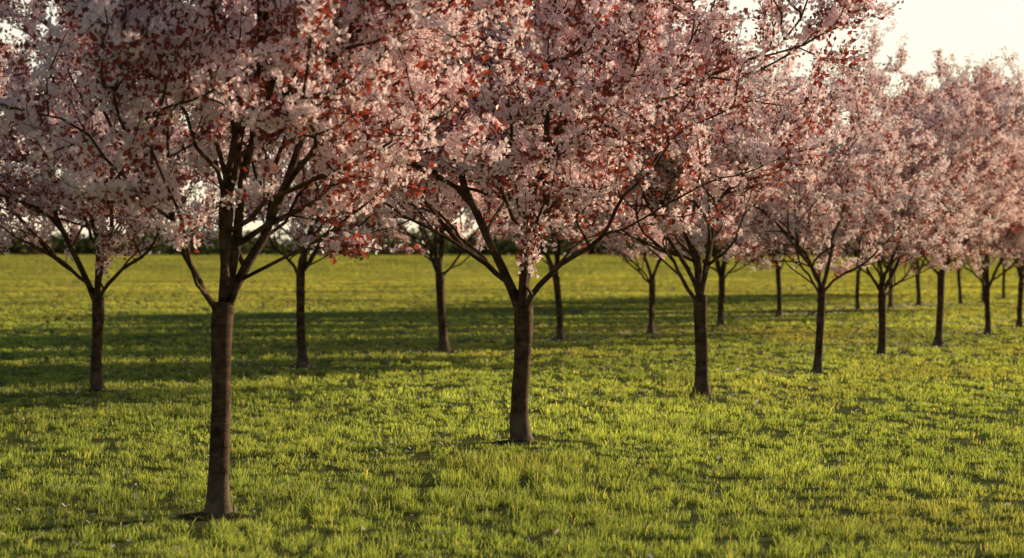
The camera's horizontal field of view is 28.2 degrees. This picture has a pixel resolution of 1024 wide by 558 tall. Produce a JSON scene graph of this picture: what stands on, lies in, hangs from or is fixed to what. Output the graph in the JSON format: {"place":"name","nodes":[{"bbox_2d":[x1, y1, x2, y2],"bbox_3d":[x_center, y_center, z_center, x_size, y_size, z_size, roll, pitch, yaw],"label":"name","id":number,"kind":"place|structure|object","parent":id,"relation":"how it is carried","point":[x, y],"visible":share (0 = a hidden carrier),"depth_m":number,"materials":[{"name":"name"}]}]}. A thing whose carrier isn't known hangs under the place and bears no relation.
{"place":"outdoors","nodes":[
{"label":"outdoors","id":0,"kind":"place"},
{"bbox_2d":[0,254,1023,557],"bbox_3d":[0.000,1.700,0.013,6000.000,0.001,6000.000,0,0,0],"label":"lawn ground","id":1,"kind":"structure","parent":0,"point":[412,520],"depth_m":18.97,"materials":[{"name":"green plant"}]},
{"bbox_2d":[0,46,43,184],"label":"cherry tree","id":2,"kind":"object","parent":1,"relation":"on","point":[4,128],"visible":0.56,"depth_m":21.40,"materials":[{"name":"pink plant"}]},
{"bbox_2d":[0,0,305,391],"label":"cherry tree","id":3,"kind":"object","parent":1,"relation":"on","point":[49,198],"visible":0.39,"depth_m":26.60,"materials":[{"name":"pink plant"}]},
{"bbox_2d":[0,0,590,515],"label":"cherry tree","id":4,"kind":"object","parent":1,"relation":"on","point":[176,44],"visible":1,"depth_m":12.96,"materials":[{"name":"pink plant"}]},
{"bbox_2d":[165,58,491,367],"bbox_3d":[-2.861,-1.752,33.041,5.257,6.499,6.308,0,1,32],"label":"cherry tree","id":5,"kind":"object","parent":1,"relation":"on","point":[309,235],"visible":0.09,"depth_m":32.65,"materials":[{"name":"pink plant"}]},
{"bbox_2d":[304,63,585,351],"bbox_3d":[-1.347,-1.656,38.803,5.601,6.195,4.851,-1,2,-17],"label":"cherry tree","id":6,"kind":"object","parent":1,"relation":"on","point":[436,260],"visible":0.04,"depth_m":38.31,"materials":[{"name":"pink plant"}]},
{"bbox_2d":[0,301,1023,557],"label":"fallen petals","id":7,"kind":"object","parent":1,"relation":"on","point":[562,393],"visible":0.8,"depth_m":30.80,"materials":[{"name":"pink plant"}]},
{"bbox_2d":[72,299,1023,520],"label":"soil patches","id":8,"kind":"object","parent":1,"relation":"on","point":[227,517],"visible":0.66,"depth_m":19.01,"materials":[{"name":"brown soil"}]},
{"bbox_2d":[462,100,650,339],"bbox_3d":[0.866,-1.630,43.867,6.272,6.099,5.161,0,0,-24],"label":"cherry tree","id":9,"kind":"object","parent":1,"relation":"on","point":[560,335],"visible":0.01,"depth_m":44.33,"materials":[{"name":"pink plant"}]},
{"bbox_2d":[229,0,904,441],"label":"cherry tree","id":10,"kind":"object","parent":1,"relation":"on","point":[591,106],"visible":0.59,"depth_m":18.37,"materials":[{"name":"pink plant"}]},
{"bbox_2d":[577,118,744,332],"bbox_3d":[3.415,-1.762,49.102,5.007,6.266,5.472,0,0,-18],"label":"cherry tree","id":11,"kind":"object","parent":1,"relation":"on","point":[621,248],"visible":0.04,"depth_m":49.04,"materials":[{"name":"pink plant"}]},
{"bbox_2d":[475,0,891,395],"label":"cherry tree","id":12,"kind":"object","parent":1,"relation":"on","point":[724,156],"visible":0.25,"depth_m":25.49,"materials":[{"name":"pink plant"}]},
{"bbox_2d":[650,62,813,324],"bbox_3d":[5.682,-2.278,54.856,5.550,7.207,5.129,0,0,-15],"label":"cherry tree","id":13,"kind":"object","parent":1,"relation":"on","point":[720,271],"visible":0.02,"depth_m":54.60,"materials":[{"name":"pink plant"}]},
{"bbox_2d":[737,99,827,317],"bbox_3d":[7.557,-2.168,61.522,5.003,6.888,5.950,0,0,1],"label":"cherry tree","id":14,"kind":"object","parent":1,"relation":"on","point":[779,290],"depth_m":61.77,"materials":[{"name":"pink plant"}]},
{"bbox_2d":[668,19,983,372],"bbox_3d":[4.629,-1.280,31.612,5.260,5.565,4.396,0,0,13],"label":"cherry tree","id":15,"kind":"object","parent":1,"relation":"on","point":[850,191],"visible":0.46,"depth_m":31.07,"materials":[{"name":"pink plant"}]},
{"bbox_2d":[800,150,870,286],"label":"cherry tree","id":16,"kind":"object","parent":1,"relation":"on","point":[836,249],"visible":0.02,"depth_m":67.97,"materials":[{"name":"pink plant"}]},
{"bbox_2d":[837,180,895,309],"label":"cherry tree","id":17,"kind":"object","parent":1,"relation":"on","point":[857,304],"depth_m":73.17,"materials":[{"name":"pink plant"}]},
{"bbox_2d":[837,150,927,307],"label":"cherry tree","id":18,"kind":"object","parent":1,"relation":"on","point":[890,299],"depth_m":76.76,"materials":[{"name":"pink plant"}]},
{"bbox_2d":[753,53,1023,353],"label":"cherry tree","id":19,"kind":"object","parent":1,"relation":"on","point":[940,123],"visible":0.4,"depth_m":36.69,"materials":[{"name":"pink plant"}]},
{"bbox_2d":[805,45,1023,344],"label":"cherry tree","id":20,"kind":"object","parent":1,"relation":"on","point":[992,89],"visible":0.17,"depth_m":40.66,"materials":[{"name":"pink plant"}]},
{"bbox_2d":[894,230,961,304],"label":"cherry tree","id":21,"kind":"object","parent":1,"relation":"on","point":[918,291],"depth_m":80.62,"materials":[{"name":"pink plant"}]},
{"bbox_2d":[891,76,1023,333],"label":"cherry tree","id":22,"kind":"object","parent":1,"relation":"on","point":[1011,241],"visible":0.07,"depth_m":47.77,"materials":[{"name":"pink plant"}]},
{"bbox_2d":[923,241,1013,303],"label":"cherry tree","id":23,"kind":"object","parent":1,"relation":"on","point":[960,300],"depth_m":83.45,"materials":[{"name":"pink plant"}]},
{"bbox_2d":[972,255,1008,301],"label":"cherry tree","id":24,"kind":"object","parent":1,"relation":"on","point":[983,280],"depth_m":89.06,"materials":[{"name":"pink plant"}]},
{"bbox_2d":[996,251,1011,298],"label":"cherry tree","id":25,"kind":"object","parent":1,"relation":"on","point":[1003,285],"visible":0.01,"depth_m":94.55,"materials":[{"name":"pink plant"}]},
{"bbox_2d":[990,162,1023,258],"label":"cherry tree","id":26,"kind":"object","parent":1,"relation":"on","point":[1003,249],"depth_m":60.15,"materials":[{"name":"pink plant"}]},
{"bbox_2d":[999,156,1023,326],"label":"cherry tree","id":27,"kind":"object","parent":1,"relation":"on","point":[1019,322],"visible":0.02,"depth_m":53.42,"materials":[{"name":"pink plant"}]},
{"bbox_2d":[0,254,1023,280],"bbox_3d":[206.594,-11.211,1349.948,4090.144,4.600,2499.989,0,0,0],"label":"grass field","id":28,"kind":"structure","parent":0,"point":[404,265],"depth_m":344.00,"materials":[{"name":"green plant"}]},
{"bbox_2d":[0,213,994,254],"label":"distant tree line","id":29,"kind":"object","parent":28,"relation":"on","point":[86,245],"visible":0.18,"depth_m":599.25,"materials":[{"name":"green plant"}]},
{"bbox_2d":[0,0,1023,253],"label":"sky","id":30,"kind":"structure","parent":0,"point":[980,28],"materials":[{"name":"white"}]}
]}

